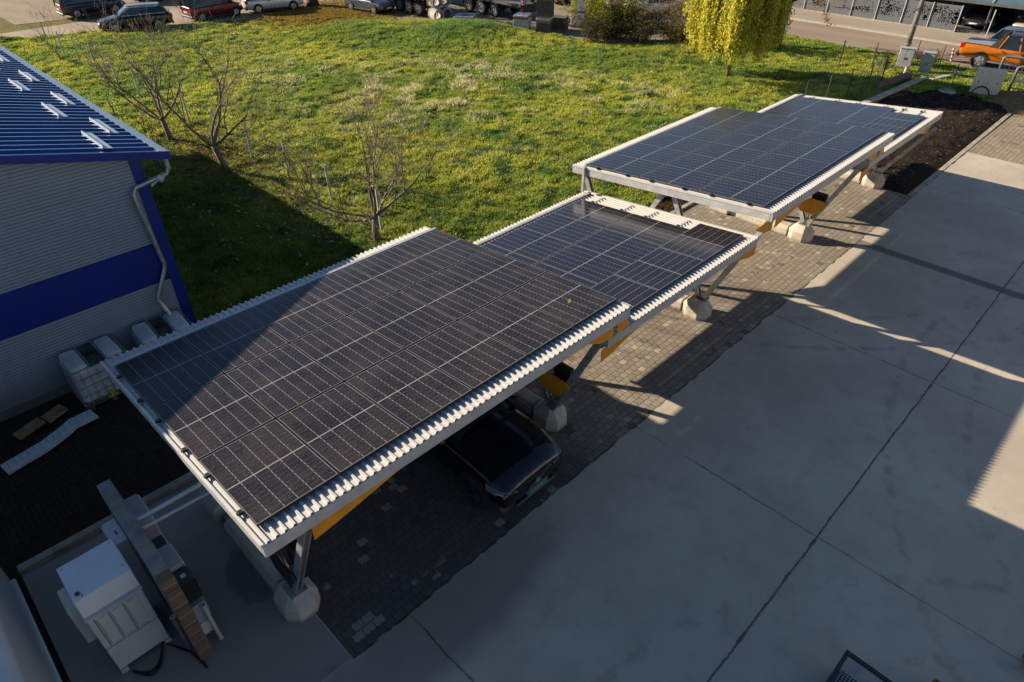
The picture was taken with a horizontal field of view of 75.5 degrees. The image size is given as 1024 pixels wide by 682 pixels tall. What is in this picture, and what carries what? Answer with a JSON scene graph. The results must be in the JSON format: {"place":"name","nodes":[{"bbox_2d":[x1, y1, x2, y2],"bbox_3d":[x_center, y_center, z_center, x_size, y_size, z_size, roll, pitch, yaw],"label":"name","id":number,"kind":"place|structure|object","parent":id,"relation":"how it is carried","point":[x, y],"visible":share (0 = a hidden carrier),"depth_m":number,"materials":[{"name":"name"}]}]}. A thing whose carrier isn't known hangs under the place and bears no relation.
{"place":"outdoors","nodes":[
{"label":"outdoors","id":0,"kind":"place"},
{"bbox_2d":[8,572,69,681],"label":"roof edge","id":1,"kind":"object","parent":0,"point":[17,576],"depth_m":10.92,"materials":[{"name":"metal"}]},
{"bbox_2d":[0,568,61,681],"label":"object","id":2,"kind":"object","parent":1,"relation":"on","point":[25,655],"visible":1,"depth_m":9.56,"materials":[{"name":"white metal"}]},
{"bbox_2d":[0,14,1013,681],"bbox_3d":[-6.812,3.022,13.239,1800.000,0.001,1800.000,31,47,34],"label":"ground","id":3,"kind":"structure","parent":0,"point":[6,26],"depth_m":31.86,"materials":[{"name":"concrete"}]},
{"bbox_2d":[0,45,196,421],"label":"blue hall","id":4,"kind":"structure","parent":3,"relation":"on","point":[86,253],"depth_m":14.64,"materials":[{"name":"metal"}]},
{"bbox_2d":[17,471,196,574],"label":"slab kerb","id":5,"kind":"structure","parent":3,"relation":"on","point":[32,563],"depth_m":12.28,"materials":[{"name":"concrete"}]},
{"bbox_2d":[0,0,326,37],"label":"lane","id":6,"kind":"structure","parent":3,"relation":"on","point":[176,14],"depth_m":47.80,"materials":[{"name":"asphalt"}]},
{"bbox_2d":[97,1,174,30],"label":"parked car","id":7,"kind":"object","parent":6,"relation":"on","point":[156,10],"visible":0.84,"depth_m":45.76,"materials":[{"name":"black paint"}]},
{"bbox_2d":[179,0,242,21],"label":"parked car","id":8,"kind":"object","parent":6,"relation":"on","point":[209,8],"visible":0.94,"depth_m":48.50,"materials":[{"name":"red paint"}]},
{"bbox_2d":[240,0,303,13],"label":"parked car","id":9,"kind":"object","parent":6,"relation":"on","point":[258,6],"visible":0.99,"depth_m":50.89,"materials":[{"name":"silver metal"}]},
{"bbox_2d":[0,0,685,42],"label":"dirt yard","id":10,"kind":"structure","parent":3,"relation":"on","point":[15,12],"depth_m":50.98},
{"bbox_2d":[53,0,125,18],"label":"parked car","id":11,"kind":"object","parent":10,"relation":"on","point":[77,9],"visible":0.94,"depth_m":49.42,"materials":[{"name":"blue paint"}]},
{"bbox_2d":[171,0,421,36],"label":"yellow leaf litter","id":12,"kind":"object","parent":10,"relation":"on","point":[329,11],"visible":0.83,"depth_m":50.09,"materials":[{"name":"yellow plant"}]},
{"bbox_2d":[345,0,394,13],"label":"parked car","id":13,"kind":"object","parent":10,"relation":"on","point":[375,6],"visible":1,"depth_m":50.56,"materials":[{"name":"metal"}]},
{"bbox_2d":[463,0,536,16],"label":"lorry trailer","id":14,"kind":"object","parent":10,"relation":"on","point":[494,7],"visible":0.99,"depth_m":49.41,"materials":[{"name":"grey metal"}]},
{"bbox_2d":[536,0,553,33],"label":"block pallet","id":15,"kind":"object","parent":10,"relation":"on","point":[545,16],"visible":0.98,"depth_m":44.78,"materials":[{"name":"concrete"}]},
{"bbox_2d":[572,4,628,44],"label":"shrub","id":16,"kind":"object","parent":10,"relation":"on","point":[592,28],"visible":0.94,"depth_m":42.39,"materials":[{"name":"green plant"}]},
{"bbox_2d":[588,0,649,39],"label":"shrub","id":17,"kind":"object","parent":10,"relation":"on","point":[626,10],"visible":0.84,"depth_m":42.42,"materials":[{"name":"green plant"}]},
{"bbox_2d":[609,6,673,42],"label":"shrub","id":18,"kind":"object","parent":10,"relation":"on","point":[636,30],"visible":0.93,"depth_m":41.87,"materials":[{"name":"green plant"}]},
{"bbox_2d":[655,15,696,42],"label":"shrub","id":19,"kind":"object","parent":10,"relation":"on","point":[677,31],"visible":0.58,"depth_m":41.14,"materials":[{"name":"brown plant"}]},
{"bbox_2d":[0,196,688,576],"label":"soil strip","id":20,"kind":"object","parent":3,"relation":"on","point":[124,446],"visible":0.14,"depth_m":13.68,"materials":[{"name":"black soil"}]},
{"bbox_2d":[0,409,98,474],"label":"insulation strip","id":21,"kind":"object","parent":20,"relation":"on","point":[64,431],"visible":1,"depth_m":14.13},
{"bbox_2d":[53,333,125,410],"bbox_3d":[-9.566,0.709,15.320,1.045,1.150,1.220,29,46,33],"label":"water tank","id":22,"kind":"object","parent":20,"relation":"on","point":[90,381],"visible":0.89,"depth_m":14.96,"materials":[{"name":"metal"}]},
{"bbox_2d":[127,308,190,347],"bbox_3d":[-8.417,0.077,16.165,1.220,1.150,1.045,-29,45,-33],"label":"water tank","id":23,"kind":"object","parent":20,"relation":"on","point":[143,333],"visible":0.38,"depth_m":15.82,"materials":[{"name":"plastic"}]},
{"bbox_2d":[22,152,1023,681],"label":"concrete yard","id":24,"kind":"structure","parent":3,"relation":"on","point":[816,478],"depth_m":12.40,"materials":[{"name":"grey concrete"}]},
{"bbox_2d":[56,538,172,673],"bbox_3d":[-6.151,4.130,10.184,0.950,1.800,0.930,31,47,34],"label":"power cabinet","id":25,"kind":"object","parent":24,"relation":"on","point":[104,599],"visible":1,"depth_m":9.79,"materials":[{"name":"white metal"}]},
{"bbox_2d":[97,479,214,660],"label":"free standing wall","id":26,"kind":"structure","parent":24,"relation":"on","point":[157,570],"depth_m":9.92,"materials":[{"name":"brown brick"}]},
{"bbox_2d":[101,518,140,567],"bbox_3d":[-6.399,3.324,10.819,0.580,0.654,0.228,31,47,34],"label":"meter box","id":27,"kind":"object","parent":26,"relation":"attached to","point":[112,529],"visible":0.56,"depth_m":10.65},
{"bbox_2d":[124,494,161,539],"bbox_3d":[-6.131,2.954,11.000,0.600,0.630,0.242,31,47,34],"label":"meter box","id":28,"kind":"object","parent":26,"relation":"attached to","point":[136,504],"visible":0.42,"depth_m":10.84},
{"bbox_2d":[173,566,202,603],"bbox_3d":[-4.920,3.696,10.047,0.300,0.484,0.242,31,47,34],"label":"meter box","id":29,"kind":"object","parent":26,"relation":"attached to","point":[186,579],"visible":0.85,"depth_m":9.93,"materials":[{"name":"black plastic"}]},
{"bbox_2d":[826,649,892,681],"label":"cage","id":30,"kind":"object","parent":24,"relation":"on","point":[840,674],"visible":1,"depth_m":9.74,"materials":[{"name":"grey paint"}]},
{"bbox_2d":[280,178,911,658],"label":"paved parking bays","id":31,"kind":"object","parent":3,"relation":"on","point":[398,546],"visible":0.4,"depth_m":14.54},
{"bbox_2d":[198,472,395,622],"bbox_3d":[-4.221,2.237,11.381,5.842,3.522,1.820,31,47,34],"label":"carport frame","id":32,"kind":"object","parent":31,"relation":"on","point":[299,602],"visible":0.45,"depth_m":10.93,"materials":[{"name":"metal"}]},
{"bbox_2d":[269,539,313,588],"bbox_3d":[-3.472,3.573,10.530,0.860,0.858,0.380,31,47,34],"label":"equipment board","id":33,"kind":"object","parent":32,"relation":"attached to","point":[284,571],"visible":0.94,"depth_m":10.37,"materials":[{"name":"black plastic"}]},
{"bbox_2d":[100,226,630,557],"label":"carport roof","id":34,"kind":"structure","parent":32,"relation":"on","point":[274,534],"depth_m":9.78,"materials":[{"name":"grey metal"}]},
{"bbox_2d":[114,338,223,408],"bbox_3d":[-5.773,0.500,11.110,1.176,0.036,1.722,-31,41,-35],"label":"solar panel","id":35,"kind":"object","parent":34,"relation":"on","point":[164,373],"visible":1,"depth_m":11.05,"materials":[{"name":"blue glass"}]},
{"bbox_2d":[152,374,274,460],"bbox_3d":[-4.540,1.107,10.028,1.176,0.036,1.722,-31,41,-35],"label":"solar panel","id":36,"kind":"object","parent":34,"relation":"on","point":[209,417],"visible":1,"depth_m":9.96,"materials":[{"name":"black glass"}]},
{"bbox_2d":[183,311,288,374],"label":"solar panel","id":37,"kind":"object","parent":34,"relation":"on","point":[227,345],"visible":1,"depth_m":11.72,"materials":[{"name":"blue glass"}]},
{"bbox_2d":[198,419,338,526],"bbox_3d":[-3.307,1.714,8.945,1.176,0.036,1.722,-31,41,-35],"label":"solar panel","id":38,"kind":"object","parent":34,"relation":"on","point":[261,475],"visible":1,"depth_m":8.87,"materials":[{"name":"black glass"}]},
{"bbox_2d":[226,343,342,418],"bbox_3d":[-3.698,0.602,10.704,1.176,0.036,1.722,-31,41,-35],"label":"solar panel","id":39,"kind":"object","parent":34,"relation":"on","point":[280,381],"visible":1,"depth_m":10.64,"materials":[{"name":"black glass"}]},
{"bbox_2d":[245,288,345,342],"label":"solar panel","id":40,"kind":"object","parent":34,"relation":"on","point":[293,315],"visible":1,"depth_m":12.40,"materials":[{"name":"black glass"}]},
{"bbox_2d":[277,382,410,474],"bbox_3d":[-2.465,1.208,9.621,1.176,0.036,1.722,-31,41,-35],"label":"solar panel","id":41,"kind":"object","parent":34,"relation":"on","point":[341,428],"visible":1,"depth_m":9.55,"materials":[{"name":"black glass"}]},
{"bbox_2d":[290,316,402,381],"bbox_3d":[-2.855,0.096,11.380,1.176,0.036,1.722,-31,41,-35],"label":"solar panel","id":42,"kind":"object","parent":34,"relation":"on","point":[344,349],"visible":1,"depth_m":11.31,"materials":[{"name":"black glass"}]},
{"bbox_2d":[300,266,397,315],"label":"solar panel","id":43,"kind":"object","parent":34,"relation":"on","point":[349,290],"visible":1,"depth_m":13.08,"materials":[{"name":"black glass"}]},
{"bbox_2d":[350,247,444,290],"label":"solar panel","id":44,"kind":"object","parent":34,"relation":"on","point":[397,269],"visible":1,"depth_m":13.76,"materials":[{"name":"black glass"}]},
{"bbox_2d":[348,291,456,348],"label":"solar panel","id":45,"kind":"object","parent":34,"relation":"on","point":[402,320],"visible":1,"depth_m":12.00,"materials":[{"name":"black glass"}]},
{"bbox_2d":[345,349,472,428],"bbox_3d":[-1.622,0.703,10.297,1.176,0.036,1.722,-31,41,-35],"label":"solar panel","id":46,"kind":"object","parent":34,"relation":"on","point":[408,389],"visible":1,"depth_m":10.22,"materials":[{"name":"black glass"}]},
{"bbox_2d":[396,229,486,268],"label":"solar panel","id":47,"kind":"object","parent":34,"relation":"on","point":[444,250],"visible":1,"depth_m":14.44,"materials":[{"name":"black glass"}]},
{"bbox_2d":[400,269,503,320],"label":"solar panel","id":48,"kind":"object","parent":34,"relation":"on","point":[455,296],"visible":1,"depth_m":12.67,"materials":[{"name":"black glass"}]},
{"bbox_2d":[405,321,526,390],"bbox_3d":[-0.780,0.197,10.973,1.176,0.036,1.722,-31,41,-35],"label":"solar panel","id":49,"kind":"object","parent":34,"relation":"on","point":[470,357],"visible":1,"depth_m":10.90,"materials":[{"name":"black glass"}]},
{"bbox_2d":[447,249,546,294],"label":"solar panel","id":50,"kind":"object","parent":34,"relation":"on","point":[498,272],"visible":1,"depth_m":13.35,"materials":[{"name":"black glass"}]},
{"bbox_2d":[458,295,574,356],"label":"solar panel","id":51,"kind":"object","parent":34,"relation":"on","point":[522,327],"visible":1,"depth_m":11.58,"materials":[{"name":"black glass"}]},
{"bbox_2d":[506,272,616,325],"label":"solar panel","id":52,"kind":"object","parent":34,"relation":"on","point":[550,293],"visible":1,"depth_m":12.26,"materials":[{"name":"black glass"}]},
{"bbox_2d":[427,392,562,508],"bbox_3d":[-1.169,1.495,13.851,4.732,1.697,2.120,31,47,34],"label":"parked car","id":53,"kind":"object","parent":31,"relation":"on","point":[505,453],"visible":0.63,"depth_m":12.74,"materials":[{"name":"black paint"}]},
{"bbox_2d":[442,229,636,431],"bbox_3d":[-0.043,-0.271,14.734,5.842,3.522,2.150,31,47,34],"label":"carport frame","id":54,"kind":"object","parent":31,"relation":"on","point":[548,413],"visible":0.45,"depth_m":14.41,"materials":[{"name":"concrete"}]},
{"bbox_2d":[538,362,574,399],"bbox_3d":[0.999,0.889,14.118,0.860,0.858,0.380,31,47,34],"label":"equipment board","id":55,"kind":"object","parent":54,"relation":"attached to","point":[555,384],"visible":0.98,"depth_m":13.93,"materials":[{"name":"yellow plastic"}]},
{"bbox_2d":[473,190,758,347],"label":"carport roof","id":56,"kind":"structure","parent":54,"relation":"attached to","point":[657,303],"depth_m":15.43,"materials":[{"name":"grey metal"}]},
{"bbox_2d":[489,227,572,261],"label":"solar panel","id":57,"kind":"object","parent":56,"relation":"on","point":[533,245],"visible":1,"depth_m":16.15,"materials":[{"name":"blue glass"}]},
{"bbox_2d":[523,213,602,244],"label":"solar panel","id":58,"kind":"object","parent":56,"relation":"on","point":[565,229],"visible":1,"depth_m":16.82,"materials":[{"name":"blue glass"}]},
{"bbox_2d":[541,245,630,283],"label":"solar panel","id":59,"kind":"object","parent":56,"relation":"on","point":[589,265],"visible":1,"depth_m":15.07,"materials":[{"name":"blue glass"}]},
{"bbox_2d":[553,199,631,228],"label":"solar panel","id":60,"kind":"object","parent":56,"relation":"on","point":[595,214],"visible":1,"depth_m":17.50,"materials":[{"name":"blue glass"}]},
{"bbox_2d":[574,228,660,263],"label":"solar panel","id":61,"kind":"object","parent":56,"relation":"on","point":[620,246],"visible":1,"depth_m":15.75,"materials":[{"name":"blue glass"}]},
{"bbox_2d":[591,275,658,310],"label":"solar panel","id":62,"kind":"object","parent":56,"relation":"on","point":[633,294],"visible":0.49,"depth_m":13.92,"materials":[{"name":"blue glass"}]},
{"bbox_2d":[605,214,689,245],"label":"solar panel","id":63,"kind":"object","parent":56,"relation":"on","point":[657,232],"visible":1,"depth_m":16.43,"materials":[{"name":"blue glass"}]},
{"bbox_2d":[615,247,703,290],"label":"solar panel","id":64,"kind":"object","parent":56,"relation":"on","point":[660,269],"visible":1,"depth_m":14.64,"materials":[{"name":"blue glass"}]},
{"bbox_2d":[661,223,743,261],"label":"solar panel","id":65,"kind":"object","parent":56,"relation":"on","point":[707,243],"visible":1,"depth_m":15.63,"materials":[{"name":"black glass"}]},
{"bbox_2d":[585,175,802,320],"bbox_3d":[4.160,-2.793,18.107,5.842,3.522,2.750,31,47,34],"label":"carport frame","id":66,"kind":"object","parent":31,"relation":"on","point":[697,305],"visible":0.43,"depth_m":17.77,"materials":[{"name":"concrete"}]},
{"bbox_2d":[709,148,883,242],"bbox_3d":[8.575,-5.443,21.649,5.842,3.522,2.150,31,47,34],"label":"carport frame","id":67,"kind":"object","parent":31,"relation":"on","point":[802,230],"visible":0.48,"depth_m":21.39,"materials":[{"name":"concrete"}]},
{"bbox_2d":[572,107,894,221],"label":"carport roof","id":68,"kind":"structure","parent":67,"relation":"on","point":[783,204],"depth_m":17.12,"materials":[{"name":"grey metal"}]},
{"bbox_2d":[588,154,664,177],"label":"solar panel","id":69,"kind":"object","parent":68,"relation":"on","point":[629,166],"visible":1,"depth_m":18.21,"materials":[{"name":"blue glass"}]},
{"bbox_2d":[615,143,688,164],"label":"solar panel","id":70,"kind":"object","parent":68,"relation":"on","point":[661,155],"visible":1,"depth_m":18.90,"materials":[{"name":"blue glass"}]},
{"bbox_2d":[640,133,711,152],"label":"solar panel","id":71,"kind":"object","parent":68,"relation":"on","point":[678,143],"visible":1,"depth_m":19.58,"materials":[{"name":"blue glass"}]},
{"bbox_2d":[640,165,722,191],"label":"solar panel","id":72,"kind":"object","parent":68,"relation":"on","point":[693,180],"visible":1,"depth_m":17.12,"materials":[{"name":"blue glass"}]},
{"bbox_2d":[664,124,732,141],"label":"solar panel","id":73,"kind":"object","parent":68,"relation":"on","point":[698,133],"visible":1,"depth_m":20.25,"materials":[{"name":"blue glass"}]},
{"bbox_2d":[666,153,745,176],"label":"solar panel","id":74,"kind":"object","parent":68,"relation":"on","point":[708,165],"visible":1,"depth_m":17.82,"materials":[{"name":"blue glass"}]},
{"bbox_2d":[685,116,751,131],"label":"solar panel","id":75,"kind":"object","parent":68,"relation":"on","point":[722,124],"visible":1,"depth_m":20.93,"materials":[{"name":"blue glass"}]},
{"bbox_2d":[691,142,767,164],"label":"solar panel","id":76,"kind":"object","parent":68,"relation":"on","point":[746,156],"visible":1,"depth_m":18.50,"materials":[{"name":"blue glass"}]},
{"bbox_2d":[704,107,770,122],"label":"solar panel","id":77,"kind":"object","parent":68,"relation":"on","point":[738,115],"visible":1,"depth_m":21.61,"materials":[{"name":"blue glass"}]},
{"bbox_2d":[698,177,787,206],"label":"solar panel","id":78,"kind":"object","parent":68,"relation":"on","point":[746,192],"visible":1,"depth_m":16.04,"materials":[{"name":"blue glass"}]},
{"bbox_2d":[713,132,787,152],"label":"solar panel","id":79,"kind":"object","parent":68,"relation":"on","point":[763,144],"visible":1,"depth_m":19.17,"materials":[{"name":"blue glass"}]},
{"bbox_2d":[724,164,810,191],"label":"solar panel","id":80,"kind":"object","parent":68,"relation":"on","point":[782,180],"visible":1,"depth_m":16.73,"materials":[{"name":"blue glass"}]},
{"bbox_2d":[734,123,806,141],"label":"solar panel","id":81,"kind":"object","parent":68,"relation":"on","point":[772,132],"visible":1,"depth_m":19.85,"materials":[{"name":"blue glass"}]},
{"bbox_2d":[754,114,823,131],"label":"solar panel","id":82,"kind":"object","parent":68,"relation":"on","point":[807,125],"visible":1,"depth_m":20.53,"materials":[{"name":"blue glass"}]},
{"bbox_2d":[748,153,830,176],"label":"solar panel","id":83,"kind":"object","parent":68,"relation":"on","point":[799,166],"visible":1,"depth_m":17.41,"materials":[{"name":"blue glass"}]},
{"bbox_2d":[769,142,849,164],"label":"solar panel","id":84,"kind":"object","parent":68,"relation":"on","point":[814,153],"visible":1,"depth_m":18.09,"materials":[{"name":"blue glass"}]},
{"bbox_2d":[789,132,867,152],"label":"solar panel","id":85,"kind":"object","parent":68,"relation":"on","point":[850,145],"visible":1,"depth_m":18.76,"materials":[{"name":"blue glass"}]},
{"bbox_2d":[808,122,883,140],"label":"solar panel","id":86,"kind":"object","parent":68,"relation":"on","point":[854,132],"visible":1,"depth_m":19.44,"materials":[{"name":"blue glass"}]},
{"bbox_2d":[838,127,936,188],"bbox_3d":[12.640,-7.540,25.140,1.332,2.699,5.611,-22,42,-26],"label":"carport frame","id":87,"kind":"object","parent":31,"relation":"on","point":[874,178],"visible":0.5,"depth_m":24.73,"materials":[{"name":"concrete"}]},
{"bbox_2d":[758,93,942,168],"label":"carport roof","id":88,"kind":"structure","parent":87,"relation":"on","point":[930,118],"depth_m":22.88,"materials":[{"name":"grey metal"}]},
{"bbox_2d":[870,111,924,128],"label":"solar panel","id":89,"kind":"object","parent":88,"relation":"on","point":[902,120],"visible":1,"depth_m":22.60,"materials":[{"name":"blue glass"}]},
{"bbox_2d":[683,0,991,42],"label":"gravel verge","id":90,"kind":"structure","parent":3,"relation":"on","point":[956,36],"depth_m":46.99,"materials":[{"name":"beige gravel"}]},
{"bbox_2d":[803,0,996,36],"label":"perforated fence","id":91,"kind":"object","parent":90,"relation":"on","point":[902,19],"visible":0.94,"depth_m":47.65,"materials":[{"name":"grey metal"}]},
{"bbox_2d":[908,112,1011,196],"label":"bed kerb","id":92,"kind":"structure","parent":3,"relation":"on","point":[951,161],"depth_m":27.32,"materials":[{"name":"concrete"}]},
{"bbox_2d":[0,16,1023,320],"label":"meadow","id":93,"kind":"structure","parent":0,"point":[406,208],"depth_m":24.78,"materials":[{"name":"green plant"}]},
{"bbox_2d":[61,0,223,140],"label":"fruit tree","id":94,"kind":"object","parent":93,"relation":"on","point":[164,124],"visible":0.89,"depth_m":26.96,"materials":[{"name":"brown plant"}]},
{"bbox_2d":[106,0,299,169],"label":"fruit tree","id":95,"kind":"object","parent":93,"relation":"on","point":[218,154],"visible":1,"depth_m":24.06,"materials":[{"name":"brown plant"}]},
{"bbox_2d":[40,22,382,230],"bbox_3d":[-16.884,-11.756,31.683,35.512,1.715,0.154,31,47,34],"label":"wire fence","id":96,"kind":"object","parent":93,"relation":"on","point":[324,165],"visible":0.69,"depth_m":28.57,"materials":[{"name":"metal"}]},
{"bbox_2d":[132,104,314,218],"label":"brown leaf litter","id":97,"kind":"object","parent":93,"relation":"on","point":[198,152],"visible":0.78,"depth_m":27.09,"materials":[{"name":"plant"}]},
{"bbox_2d":[200,55,477,246],"bbox_3d":[-4.463,-5.242,19.790,5.758,5.555,8.187,31,47,34],"label":"fruit tree","id":98,"kind":"object","parent":93,"relation":"on","point":[374,223],"visible":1,"depth_m":19.57,"materials":[{"name":"brown plant"}]},
{"bbox_2d":[682,0,794,76],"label":"willow tree","id":99,"kind":"object","parent":93,"relation":"on","point":[754,25],"visible":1,"depth_m":33.99,"materials":[{"name":"yellow plant"}]},
{"bbox_2d":[852,88,1006,193],"bbox_3d":[17.694,-9.737,30.052,5.520,0.209,14.400,31,47,34],"label":"planting bed","id":100,"kind":"object","parent":93,"relation":"on","point":[950,108],"visible":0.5,"depth_m":29.41,"materials":[{"name":"brown soil"}]},
{"bbox_2d":[969,66,1007,95],"bbox_3d":[24.194,-13.153,33.662,1.240,1.340,0.350,17,40,22],"label":"meter cabinet","id":101,"kind":"object","parent":93,"relation":"on","point":[991,79],"visible":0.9,"depth_m":33.48,"materials":[{"name":"metal"}]},
{"bbox_2d":[625,0,1023,75],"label":"street","id":102,"kind":"structure","parent":0,"point":[860,38],"depth_m":43.87,"materials":[{"name":"grey asphalt"}]},
{"bbox_2d":[956,31,1023,67],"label":"pickup truck","id":103,"kind":"object","parent":102,"relation":"on","point":[979,51],"visible":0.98,"depth_m":37.70,"materials":[{"name":"orange paint"}]},
{"bbox_2d":[792,0,1023,35],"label":"car showroom","id":104,"kind":"structure","parent":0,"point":[1017,6],"depth_m":48.31,"materials":[{"name":"grey paint"}]},
{"bbox_2d":[961,4,1015,29],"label":"parked car","id":105,"kind":"object","parent":104,"relation":"on","point":[977,15],"visible":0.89,"depth_m":46.12,"materials":[{"name":"black paint"}]},
{"bbox_2d":[967,114,1023,164],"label":"paving","id":106,"kind":"structure","parent":0,"point":[1004,141],"depth_m":28.66,"materials":[{"name":"brick"}]},
{"bbox_2d":[981,91,1023,115],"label":"earth mound","id":107,"kind":"object","parent":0,"point":[1012,102],"visible":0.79,"depth_m":32.63,"materials":[{"name":"soil"}]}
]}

